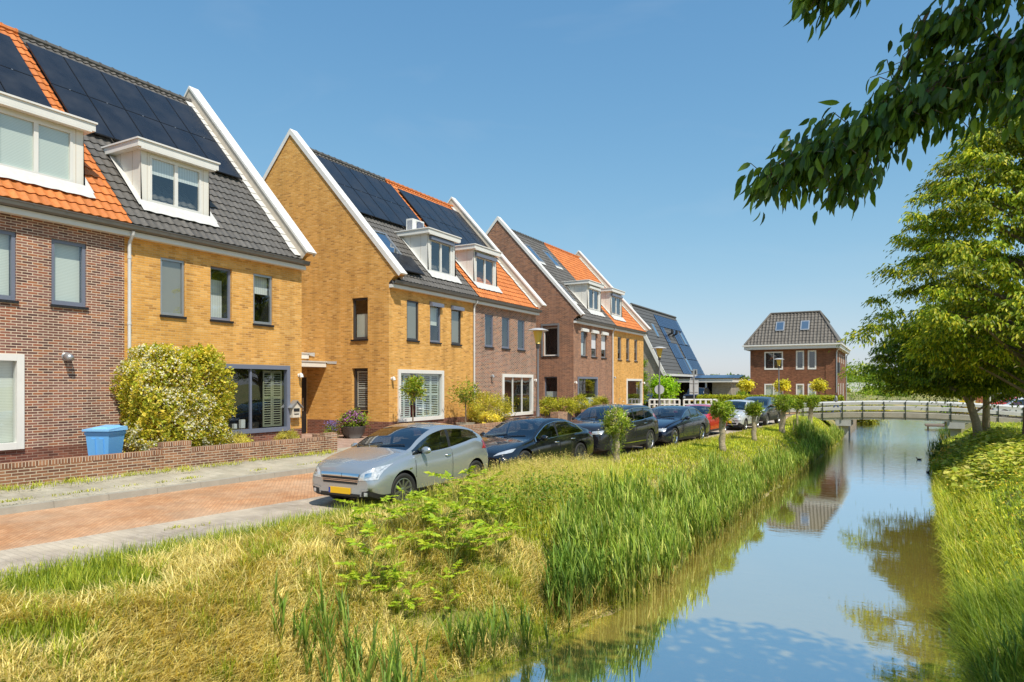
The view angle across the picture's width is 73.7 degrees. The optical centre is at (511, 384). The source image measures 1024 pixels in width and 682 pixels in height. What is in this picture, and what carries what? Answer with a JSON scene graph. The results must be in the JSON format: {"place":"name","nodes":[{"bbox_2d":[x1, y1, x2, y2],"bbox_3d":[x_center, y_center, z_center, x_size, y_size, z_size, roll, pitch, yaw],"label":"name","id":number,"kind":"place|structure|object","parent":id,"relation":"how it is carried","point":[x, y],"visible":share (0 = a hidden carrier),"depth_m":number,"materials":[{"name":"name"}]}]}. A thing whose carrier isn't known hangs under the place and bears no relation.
{"place":"outdoors","nodes":[
{"label":"outdoors","id":0,"kind":"place"},
{"bbox_2d":[0,447,349,506],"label":"pavement","id":1,"kind":"structure","parent":0,"point":[37,494],"depth_m":15.47,"materials":[{"name":"concrete"}]},
{"bbox_2d":[527,328,547,415],"bbox_3d":[1.097,-0.135,28.938,0.900,4.550,0.900,0,0,29],"label":"street lamp","id":2,"kind":"object","parent":1,"relation":"on","point":[537,332],"visible":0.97,"depth_m":28.88,"materials":[{"name":"metal"}]},
{"bbox_2d":[689,369,698,403],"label":"traffic sign","id":3,"kind":"object","parent":1,"relation":"on","point":[694,386],"visible":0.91,"depth_m":49.91,"materials":[{"name":"metal"}]},
{"bbox_2d":[0,426,727,550],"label":"road","id":4,"kind":"structure","parent":0,"point":[23,529],"depth_m":12.65,"materials":[{"name":"brick"}]},
{"bbox_2d":[0,466,316,514],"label":"kerb","id":5,"kind":"structure","parent":4,"relation":"on","point":[25,507],"depth_m":14.34,"materials":[{"name":"concrete"}]},
{"bbox_2d":[0,418,786,580],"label":"parking strip","id":6,"kind":"object","parent":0,"point":[36,553],"visible":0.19,"depth_m":10.90,"materials":[{"name":"concrete"}]},
{"bbox_2d":[0,449,335,579],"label":"weeds","id":7,"kind":"object","parent":6,"relation":"on","point":[65,480],"visible":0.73,"depth_m":14.70,"materials":[{"name":"green plant"}]},
{"bbox_2d":[312,422,487,504],"bbox_3d":[-2.203,1.575,14.441,2.087,1.510,4.063,0,0,30],"label":"parked car","id":8,"kind":"object","parent":6,"relation":"on","point":[378,465],"visible":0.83,"depth_m":13.43,"materials":[{"name":"silver metal"}]},
{"bbox_2d":[480,416,593,471],"bbox_3d":[0.434,1.607,18.852,2.200,1.445,4.753,0,0,34],"label":"parked car","id":9,"kind":"object","parent":6,"relation":"on","point":[511,439],"visible":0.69,"depth_m":18.21,"materials":[{"name":"black paint"}]},
{"bbox_2d":[570,404,658,456],"bbox_3d":[3.347,1.500,23.523,2.250,1.657,4.753,0,0,34],"label":"parked car","id":10,"kind":"object","parent":6,"relation":"on","point":[644,431],"visible":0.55,"depth_m":23.12,"materials":[{"name":"paint"}]},
{"bbox_2d":[651,405,709,445],"bbox_3d":[6.370,1.593,27.793,2.250,1.475,5.163,0,0,34],"label":"parked car","id":11,"kind":"object","parent":6,"relation":"on","point":[676,423],"visible":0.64,"depth_m":27.05,"materials":[{"name":"blue paint"}]},
{"bbox_2d":[686,404,726,436],"bbox_3d":[8.697,1.620,31.979,2.090,1.420,4.038,0,0,34],"label":"parked car","id":12,"kind":"object","parent":6,"relation":"on","point":[702,409],"visible":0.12,"depth_m":31.44,"materials":[{"name":"red paint"}]},
{"bbox_2d":[725,400,758,429],"bbox_3d":[11.904,1.562,36.179,1.930,1.535,3.603,0,0,34],"label":"parked car","id":13,"kind":"object","parent":6,"relation":"on","point":[742,420],"visible":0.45,"depth_m":34.99,"materials":[{"name":"silver metal"}]},
{"bbox_2d":[744,396,780,425],"bbox_3d":[14.471,1.510,40.258,2.190,1.640,4.433,0,0,34],"label":"parked car","id":14,"kind":"object","parent":6,"relation":"on","point":[771,413],"visible":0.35,"depth_m":39.52,"materials":[{"name":"grey paint"}]},
{"bbox_2d":[405,491,451,513],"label":"hogweed plant","id":15,"kind":"object","parent":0,"point":[432,499],"visible":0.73,"depth_m":11.55,"materials":[{"name":"green plant"}]},
{"bbox_2d":[302,407,652,447],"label":"forecourt","id":16,"kind":"structure","parent":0,"point":[343,441],"depth_m":25.12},
{"bbox_2d":[0,22,132,462],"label":"terraced house","id":17,"kind":"structure","parent":16,"relation":"on","point":[66,224],"depth_m":16.28,"materials":[{"name":"brown brick"}]},
{"bbox_2d":[0,230,18,303],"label":"window","id":18,"kind":"structure","parent":17,"relation":"in","point":[4,235],"depth_m":15.37,"materials":[{"name":"white glass"}]},
{"bbox_2d":[0,354,24,450],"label":"window","id":19,"kind":"structure","parent":17,"relation":"in","point":[12,366],"depth_m":15.38,"materials":[{"name":"white paint"}]},
{"bbox_2d":[50,238,88,309],"bbox_3d":[-10.685,-2.642,16.420,0.250,1.613,0.854,0,0,29],"label":"window","id":20,"kind":"structure","parent":17,"relation":"in","point":[64,254],"depth_m":16.51,"materials":[{"name":"white glass"}]},
{"bbox_2d":[0,440,190,487],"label":"garden wall","id":21,"kind":"structure","parent":16,"relation":"on","point":[169,455],"depth_m":15.32,"materials":[{"name":"brick"}]},
{"bbox_2d":[82,425,127,455],"bbox_3d":[-9.734,1.509,16.368,0.660,1.078,0.771,0,0,3],"label":"wheelie bin","id":22,"kind":"object","parent":16,"relation":"on","point":[104,439],"visible":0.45,"depth_m":16.08,"materials":[{"name":"blue plastic"}]},
{"bbox_2d":[109,341,237,452],"bbox_3d":[-8.853,0.537,18.120,1.652,3.414,3.131,0,0,29],"label":"flowering shrub","id":23,"kind":"object","parent":16,"relation":"on","point":[141,366],"visible":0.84,"depth_m":17.52,"materials":[{"name":"green plant"}]},
{"bbox_2d":[18,30,336,445],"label":"terraced house","id":24,"kind":"structure","parent":16,"relation":"on","point":[218,249],"depth_m":20.60,"materials":[{"name":"yellow brick"}]},
{"bbox_2d":[160,257,186,318],"bbox_3d":[-9.323,-2.642,18.740,0.155,1.613,0.774,0,0,29],"label":"window","id":25,"kind":"structure","parent":24,"relation":"in","point":[172,271],"depth_m":18.80,"materials":[{"name":"glass"}]},
{"bbox_2d":[210,266,233,322],"bbox_3d":[-8.698,-2.642,20.161,0.460,1.613,0.784,0,0,29],"label":"window","id":26,"kind":"structure","parent":24,"relation":"in","point":[216,286],"depth_m":20.37,"materials":[{"name":"clear glass"}]},
{"bbox_2d":[205,364,289,434],"bbox_3d":[-8.156,0.435,21.021,0.350,2.110,3.120,0,0,29],"label":"window","id":27,"kind":"structure","parent":24,"relation":"in","point":[286,369],"depth_m":21.83,"materials":[{"name":"grey glass"}]},
{"bbox_2d":[253,273,273,326],"bbox_3d":[-7.858,-2.642,21.427,0.240,1.613,0.794,0,0,29],"label":"window","id":28,"kind":"structure","parent":24,"relation":"in","point":[259,281],"depth_m":21.56,"materials":[{"name":"glass"}]},
{"bbox_2d":[288,400,303,417],"bbox_3d":[-7.112,0.787,22.395,0.220,0.565,0.520,0,0,29],"label":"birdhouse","id":29,"kind":"object","parent":24,"relation":"attached to","point":[295,406],"visible":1,"depth_m":22.33,"materials":[{"name":"white wood"}]},
{"bbox_2d":[302,377,306,432],"bbox_3d":[-8.907,0.850,28.280,0.105,2.320,1.030,0,0,29],"label":"door","id":30,"kind":"structure","parent":24,"relation":"in","point":[304,380],"depth_m":28.62,"materials":[{"name":"plastic"}]},
{"bbox_2d":[226,430,254,443],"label":"lavender","id":31,"kind":"object","parent":16,"relation":"on","point":[242,439],"visible":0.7,"depth_m":19.11,"materials":[{"name":"yellow plant"}]},
{"bbox_2d":[191,432,336,466],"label":"garden wall","id":32,"kind":"structure","parent":16,"relation":"on","point":[246,451],"depth_m":19.02,"materials":[{"name":"brick"}]},
{"bbox_2d":[273,429,299,439],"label":"lavender","id":33,"kind":"object","parent":16,"relation":"on","point":[286,435],"visible":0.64,"depth_m":20.49,"materials":[{"name":"yellow plant"}]},
{"bbox_2d":[342,426,365,438],"bbox_3d":[-6.087,1.820,26.272,0.927,0.460,0.918,0,0,29],"label":"plant pot","id":34,"kind":"object","parent":16,"relation":"on","point":[353,432],"visible":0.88,"depth_m":25.95,"materials":[{"name":"stone"}]},
{"bbox_2d":[336,408,370,428],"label":"flowers","id":35,"kind":"object","parent":34,"relation":"in","point":[356,417],"visible":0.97,"depth_m":26.04,"materials":[{"name":"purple plant"}]},
{"bbox_2d":[263,129,479,435],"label":"terraced house","id":36,"kind":"structure","parent":16,"relation":"on","point":[374,328],"depth_m":28.53,"materials":[{"name":"yellow brick"}]},
{"bbox_2d":[350,297,367,340],"bbox_3d":[-6.075,-2.632,27.516,0.894,1.733,0.290,0,0,29],"label":"window","id":37,"kind":"structure","parent":36,"relation":"in","point":[362,319],"depth_m":27.68,"materials":[{"name":"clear glass"}]},
{"bbox_2d":[354,368,367,411],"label":"window","id":38,"kind":"structure","parent":36,"relation":"in","point":[355,369],"depth_m":27.70,"materials":[{"name":"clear glass"}]},
{"bbox_2d":[406,300,419,341],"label":"window","id":39,"kind":"structure","parent":36,"relation":"in","point":[412,306],"depth_m":28.15,"materials":[{"name":"grey glass"}]},
{"bbox_2d":[398,369,443,421],"bbox_3d":[-3.829,0.435,28.552,0.225,2.110,3.130,0,0,29],"label":"window","id":40,"kind":"structure","parent":36,"relation":"in","point":[423,373],"depth_m":28.85,"materials":[{"name":"white paint"}]},
{"bbox_2d":[430,306,441,343],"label":"window","id":41,"kind":"structure","parent":36,"relation":"in","point":[433,310],"depth_m":29.65,"materials":[{"name":"grey glass"}]},
{"bbox_2d":[451,310,461,345],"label":"window","id":42,"kind":"structure","parent":36,"relation":"in","point":[455,315],"depth_m":30.90,"materials":[{"name":"grey glass"}]},
{"bbox_2d":[399,374,428,422],"bbox_3d":[-3.807,0.757,26.214,1.280,2.387,1.311,0,0,29],"label":"standard tree","id":43,"kind":"object","parent":16,"relation":"on","point":[414,389],"visible":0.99,"depth_m":26.07,"materials":[{"name":"green plant"}]},
{"bbox_2d":[456,422,473,425],"bbox_3d":[-2.026,1.850,29.608,0.820,0.400,0.820,0,0,29],"label":"plant pot","id":44,"kind":"object","parent":16,"relation":"on","point":[464,423],"visible":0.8,"depth_m":29.30,"materials":[{"name":"concrete"}]},
{"bbox_2d":[445,374,481,422],"bbox_3d":[-2.050,0.654,29.609,1.554,2.194,1.408,0,0,29],"label":"standard tree","id":45,"kind":"object","parent":44,"relation":"on","point":[464,397],"visible":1,"depth_m":29.51,"materials":[{"name":"green plant"}]},
{"bbox_2d":[385,178,546,423],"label":"terraced house","id":46,"kind":"structure","parent":16,"relation":"on","point":[510,303],"depth_m":35.23,"materials":[{"name":"brown brick"}]},
{"bbox_2d":[502,374,532,416],"bbox_3d":[0.286,0.525,35.789,0.160,2.150,3.300,0,0,29],"label":"window","id":47,"kind":"structure","parent":46,"relation":"in","point":[530,377],"depth_m":36.17,"materials":[{"name":"white paint"}]},
{"bbox_2d":[462,390,518,423],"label":"shrub","id":48,"kind":"object","parent":16,"relation":"on","point":[486,404],"visible":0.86,"depth_m":31.18,"materials":[{"name":"green plant"}]},
{"bbox_2d":[459,416,524,434],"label":"garden wall","id":49,"kind":"structure","parent":16,"relation":"on","point":[482,427],"depth_m":28.49,"materials":[{"name":"brick"}]},
{"bbox_2d":[479,409,505,423],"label":"shrub","id":50,"kind":"object","parent":16,"relation":"on","point":[490,416],"visible":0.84,"depth_m":30.21,"materials":[{"name":"yellow plant"}]},
{"bbox_2d":[485,216,616,417],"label":"terraced house","id":51,"kind":"structure","parent":16,"relation":"on","point":[575,356],"depth_m":43.71,"materials":[{"name":"red brick"}]},
{"bbox_2d":[577,377,597,406],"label":"window","id":52,"kind":"structure","parent":51,"relation":"in","point":[596,378],"depth_m":44.47,"materials":[{"name":"grey plastic"}]},
{"bbox_2d":[567,413,571,420],"bbox_3d":[3.024,1.800,38.470,0.600,0.500,0.600,0,0,29],"label":"plant pot","id":53,"kind":"object","parent":16,"relation":"on","point":[569,416],"visible":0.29,"depth_m":38.28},
{"bbox_2d":[555,396,577,414],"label":"shrub","id":54,"kind":"object","parent":53,"relation":"in","point":[569,403],"visible":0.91,"depth_m":38.25,"materials":[{"name":"green plant"}]},
{"bbox_2d":[544,242,650,404],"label":"terraced house","id":55,"kind":"structure","parent":16,"relation":"on","point":[632,329],"depth_m":50.93,"materials":[{"name":"yellow brick"}]},
{"bbox_2d":[626,379,642,404],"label":"window","id":56,"kind":"structure","parent":55,"relation":"in","point":[641,380],"depth_m":52.53,"materials":[{"name":"white paint"}]},
{"bbox_2d":[643,359,650,403],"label":"climbing plant","id":57,"kind":"object","parent":55,"relation":"attached to","point":[645,389],"visible":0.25,"depth_m":53.95,"materials":[{"name":"green plant"}]},
{"bbox_2d":[646,370,681,405],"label":"mop head tree","id":58,"kind":"object","parent":16,"relation":"on","point":[671,387],"visible":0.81,"depth_m":57.60,"materials":[{"name":"green plant"}]},
{"bbox_3d":[1.950,1.800,36.665,0.600,0.500,0.600,0,0,29],"label":"plant pot","id":59,"kind":"object","parent":16,"relation":"on","visible":0},
{"bbox_2d":[539,394,559,415],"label":"shrub","id":60,"kind":"object","parent":59,"relation":"in","point":[553,403],"visible":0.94,"depth_m":36.40,"materials":[{"name":"green plant"}]},
{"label":"plant pot","id":61,"kind":"object","parent":16,"relation":"on","visible":0},
{"bbox_2d":[573,392,591,414],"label":"shrub","id":62,"kind":"object","parent":61,"relation":"in","point":[584,401],"visible":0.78,"depth_m":39.98,"materials":[{"name":"green plant"}]},
{"bbox_2d":[0,391,1023,681],"bbox_3d":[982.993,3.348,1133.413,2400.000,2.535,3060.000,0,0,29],"label":"ground","id":63,"kind":"structure","parent":0,"point":[552,639],"depth_m":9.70,"materials":[{"name":"plant"}]},
{"bbox_2d":[324,518,377,547],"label":"hogweed plant","id":64,"kind":"object","parent":63,"relation":"on","point":[339,529],"visible":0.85,"depth_m":9.85,"materials":[{"name":"green plant"}]},
{"bbox_2d":[335,569,384,606],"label":"hogweed plant","id":65,"kind":"object","parent":63,"relation":"on","point":[352,575],"visible":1,"depth_m":8.91,"materials":[{"name":"green plant"}]},
{"bbox_2d":[333,519,404,581],"bbox_3d":[-1.925,2.337,9.397,0.892,0.800,0.961,0,0,4],"label":"hogweed plant","id":66,"kind":"object","parent":63,"relation":"on","point":[368,524],"visible":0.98,"depth_m":9.40,"materials":[{"name":"green plant"}]},
{"bbox_2d":[334,495,415,532],"bbox_3d":[-2.086,2.079,10.470,1.266,0.673,0.991,0,0,-22],"label":"hogweed plant","id":67,"kind":"object","parent":63,"relation":"on","point":[358,510],"visible":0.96,"depth_m":10.45,"materials":[{"name":"green plant"}]},
{"bbox_2d":[366,561,405,584],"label":"hogweed plant","id":68,"kind":"object","parent":63,"relation":"on","point":[387,571],"visible":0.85,"depth_m":9.43,"materials":[{"name":"green plant"}]},
{"bbox_2d":[371,567,429,604],"bbox_3d":[-1.563,2.740,9.278,0.738,0.539,0.744,0,0,-29],"label":"hogweed plant","id":69,"kind":"object","parent":63,"relation":"on","point":[397,576],"visible":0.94,"depth_m":9.26,"materials":[{"name":"green plant"}]},
{"bbox_2d":[388,593,425,618],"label":"hogweed plant","id":70,"kind":"object","parent":63,"relation":"on","point":[410,604],"visible":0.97,"depth_m":9.05,"materials":[{"name":"green plant"}]},
{"bbox_2d":[389,485,429,506],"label":"hogweed plant","id":71,"kind":"object","parent":63,"relation":"on","point":[419,495],"visible":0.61,"depth_m":12.04,"materials":[{"name":"green plant"}]},
{"bbox_2d":[379,490,439,528],"bbox_3d":[-1.575,2.067,11.017,0.920,0.666,0.912,0,0,39],"label":"hogweed plant","id":72,"kind":"object","parent":63,"relation":"on","point":[413,507],"visible":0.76,"depth_m":10.94,"materials":[{"name":"green plant"}]},
{"bbox_2d":[396,525,441,554],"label":"hogweed plant","id":73,"kind":"object","parent":63,"relation":"on","point":[422,532],"visible":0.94,"depth_m":10.28,"materials":[{"name":"green plant"}]},
{"bbox_2d":[263,528,607,681],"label":"reed clump","id":74,"kind":"object","parent":63,"relation":"on","point":[576,578],"visible":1,"depth_m":8.76,"materials":[{"name":"green plant"}]},
{"bbox_2d":[421,495,470,532],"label":"hogweed plant","id":75,"kind":"object","parent":63,"relation":"on","point":[438,506],"visible":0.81,"depth_m":11.21,"materials":[{"name":"green plant"}]},
{"bbox_2d":[420,500,478,542],"bbox_3d":[-0.977,2.207,10.780,0.977,0.714,0.985,0,0,-6],"label":"hogweed plant","id":76,"kind":"object","parent":63,"relation":"on","point":[442,519],"visible":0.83,"depth_m":10.74,"materials":[{"name":"green plant"}]},
{"bbox_2d":[430,558,468,588],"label":"hogweed plant","id":77,"kind":"object","parent":63,"relation":"on","point":[449,571],"visible":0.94,"depth_m":9.86,"materials":[{"name":"green plant"}]},
{"bbox_2d":[414,512,490,569],"bbox_3d":[-0.895,2.387,10.315,1.204,0.872,1.194,0,0,-13],"label":"hogweed plant","id":78,"kind":"object","parent":63,"relation":"on","point":[470,534],"visible":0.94,"depth_m":10.26,"materials":[{"name":"green plant"}]},
{"bbox_2d":[425,466,482,502],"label":"hogweed plant","id":79,"kind":"object","parent":63,"relation":"on","point":[447,474],"visible":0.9,"depth_m":12.99,"materials":[{"name":"green plant"}]},
{"bbox_2d":[440,537,491,562],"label":"hogweed plant","id":80,"kind":"object","parent":63,"relation":"on","point":[477,540],"visible":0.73,"depth_m":10.49,"materials":[{"name":"green plant"}]},
{"bbox_2d":[439,485,503,524],"bbox_3d":[-0.592,2.102,11.711,0.985,0.714,0.977,0,0,31],"label":"hogweed plant","id":81,"kind":"object","parent":63,"relation":"on","point":[491,502],"visible":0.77,"depth_m":11.64,"materials":[{"name":"green plant"}]},
{"bbox_2d":[467,497,518,538],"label":"hogweed plant","id":82,"kind":"object","parent":63,"relation":"on","point":[509,503],"visible":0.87,"depth_m":11.68,"materials":[{"name":"green plant"}]},
{"bbox_2d":[476,519,524,555],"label":"hogweed plant","id":83,"kind":"object","parent":63,"relation":"on","point":[505,538],"visible":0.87,"depth_m":11.14,"materials":[{"name":"green plant"}]},
{"bbox_2d":[598,397,634,462],"bbox_3d":[3.042,1.366,19.845,1.006,2.020,1.070,0,0,-25],"label":"pollarded tree","id":84,"kind":"object","parent":63,"relation":"on","point":[614,427],"visible":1,"depth_m":19.72,"materials":[{"name":"green plant"}]},
{"bbox_2d":[412,414,837,608],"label":"bank grass","id":85,"kind":"structure","parent":63,"relation":"on","point":[708,444],"depth_m":23.48,"materials":[{"name":"plant"}]},
{"bbox_2d":[630,303,747,405],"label":"grey house","id":86,"kind":"structure","parent":63,"relation":"on","point":[677,355],"depth_m":69.82,"materials":[{"name":"brick"}]},
{"bbox_2d":[546,412,844,615],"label":"reeds","id":87,"kind":"object","parent":63,"relation":"on","point":[645,534],"visible":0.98,"depth_m":14.28,"materials":[{"name":"green plant"}]},
{"bbox_2d":[683,387,710,405],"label":"parked car","id":88,"kind":"object","parent":63,"relation":"on","point":[702,390],"visible":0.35,"depth_m":64.22,"materials":[{"name":"blue paint"}]},
{"bbox_2d":[705,397,738,451],"bbox_3d":[7.666,1.466,24.879,1.258,2.074,1.077,0,0,-13],"label":"pollarded tree","id":89,"kind":"object","parent":63,"relation":"on","point":[722,411],"visible":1,"depth_m":24.77,"materials":[{"name":"green plant"}]},
{"bbox_2d":[450,426,1023,624],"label":"undergrowth","id":90,"kind":"object","parent":63,"relation":"on","point":[977,445],"visible":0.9,"depth_m":20.09,"materials":[{"name":"green plant"}]},
{"bbox_2d":[736,377,755,393],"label":"golden tree","id":91,"kind":"object","parent":63,"relation":"on","point":[746,384],"visible":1,"depth_m":64.18,"materials":[{"name":"yellow plant"}]},
{"bbox_2d":[743,400,765,440],"bbox_3d":[10.330,1.550,29.047,0.976,1.838,0.907,0,0,29],"label":"pollarded tree","id":92,"kind":"object","parent":63,"relation":"on","point":[753,410],"visible":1,"depth_m":28.95,"materials":[{"name":"green plant"}]},
{"bbox_2d":[696,393,844,412],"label":"hedge","id":93,"kind":"object","parent":63,"relation":"on","point":[826,398],"visible":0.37,"depth_m":57.91,"materials":[{"name":"green plant"}]},
{"bbox_2d":[772,378,791,394],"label":"golden tree","id":94,"kind":"object","parent":63,"relation":"on","point":[784,385],"visible":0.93,"depth_m":62.56,"materials":[{"name":"yellow plant"}]},
{"bbox_2d":[771,393,797,433],"bbox_3d":[13.533,1.421,33.969,1.326,2.167,1.246,0,0,29],"label":"pollarded tree","id":95,"kind":"object","parent":63,"relation":"on","point":[785,406],"visible":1,"depth_m":33.90,"materials":[{"name":"green plant"}]},
{"bbox_2d":[742,310,850,400],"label":"detached house","id":96,"kind":"structure","parent":63,"relation":"on","point":[802,344],"depth_m":67.31,"materials":[{"name":"red brick"}]},
{"bbox_2d":[710,370,908,396],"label":"treeline","id":97,"kind":"object","parent":63,"relation":"on","point":[743,376],"visible":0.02,"depth_m":305.14,"materials":[{"name":"green plant"}]},
{"bbox_2d":[801,393,821,422],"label":"pollarded tree","id":98,"kind":"object","parent":63,"relation":"on","point":[810,402],"visible":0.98,"depth_m":42.05,"materials":[{"name":"green plant"}]},
{"bbox_2d":[809,378,830,394],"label":"golden tree","id":99,"kind":"object","parent":63,"relation":"on","point":[818,385],"visible":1,"depth_m":61.11,"materials":[{"name":"yellow plant"}]},
{"bbox_2d":[847,363,883,400],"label":"shrub","id":100,"kind":"object","parent":63,"relation":"on","point":[856,392],"visible":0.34,"depth_m":97.70,"materials":[{"name":"green plant"}]},
{"bbox_2d":[734,0,1023,224],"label":"cherry tree","id":101,"kind":"object","parent":63,"relation":"on","point":[842,155],"visible":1,"depth_m":4.07,"materials":[{"name":"green plant"}]},
{"bbox_2d":[786,400,1023,437],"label":"footbridge","id":102,"kind":"object","parent":63,"relation":"on","point":[954,423],"visible":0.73,"depth_m":46.79,"materials":[{"name":"wood"}]},
{"bbox_2d":[829,91,1023,434],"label":"tree","id":103,"kind":"object","parent":63,"relation":"on","point":[939,333],"visible":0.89,"depth_m":26.37,"materials":[{"name":"green plant"}]},
{"bbox_2d":[837,301,1023,435],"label":"tree","id":104,"kind":"object","parent":63,"relation":"on","point":[903,376],"visible":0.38,"depth_m":32.70,"materials":[{"name":"green plant"}]},
{"bbox_2d":[921,421,1023,681],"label":"bank grass","id":105,"kind":"structure","parent":63,"relation":"on","point":[981,608],"depth_m":12.31,"materials":[{"name":"plant"}]},
{"bbox_2d":[924,425,1023,681],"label":"rushes","id":106,"kind":"object","parent":63,"relation":"on","point":[1015,654],"visible":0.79,"depth_m":7.93,"materials":[{"name":"green plant"}]},
{"bbox_2d":[958,299,1021,430],"bbox_3d":[24.931,-1.038,35.083,6.888,7.380,7.738,0,0,29],"label":"tree","id":107,"kind":"object","parent":63,"relation":"on","point":[986,417],"depth_m":35.00,"materials":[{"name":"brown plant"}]},
{"bbox_2d":[0,0,1023,376],"label":"sky","id":108,"kind":"structure","parent":0,"point":[618,133],"materials":[{"name":"blue"}]},
{"bbox_2d":[376,448,658,555],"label":"tall grass","id":109,"kind":"structure","parent":0,"point":[544,466],"depth_m":14.74,"materials":[{"name":"plant"}]},
{"bbox_2d":[453,420,983,681],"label":"water","id":110,"kind":"structure","parent":0,"point":[823,569],"depth_m":11.82,"materials":[{"name":"liquid"}]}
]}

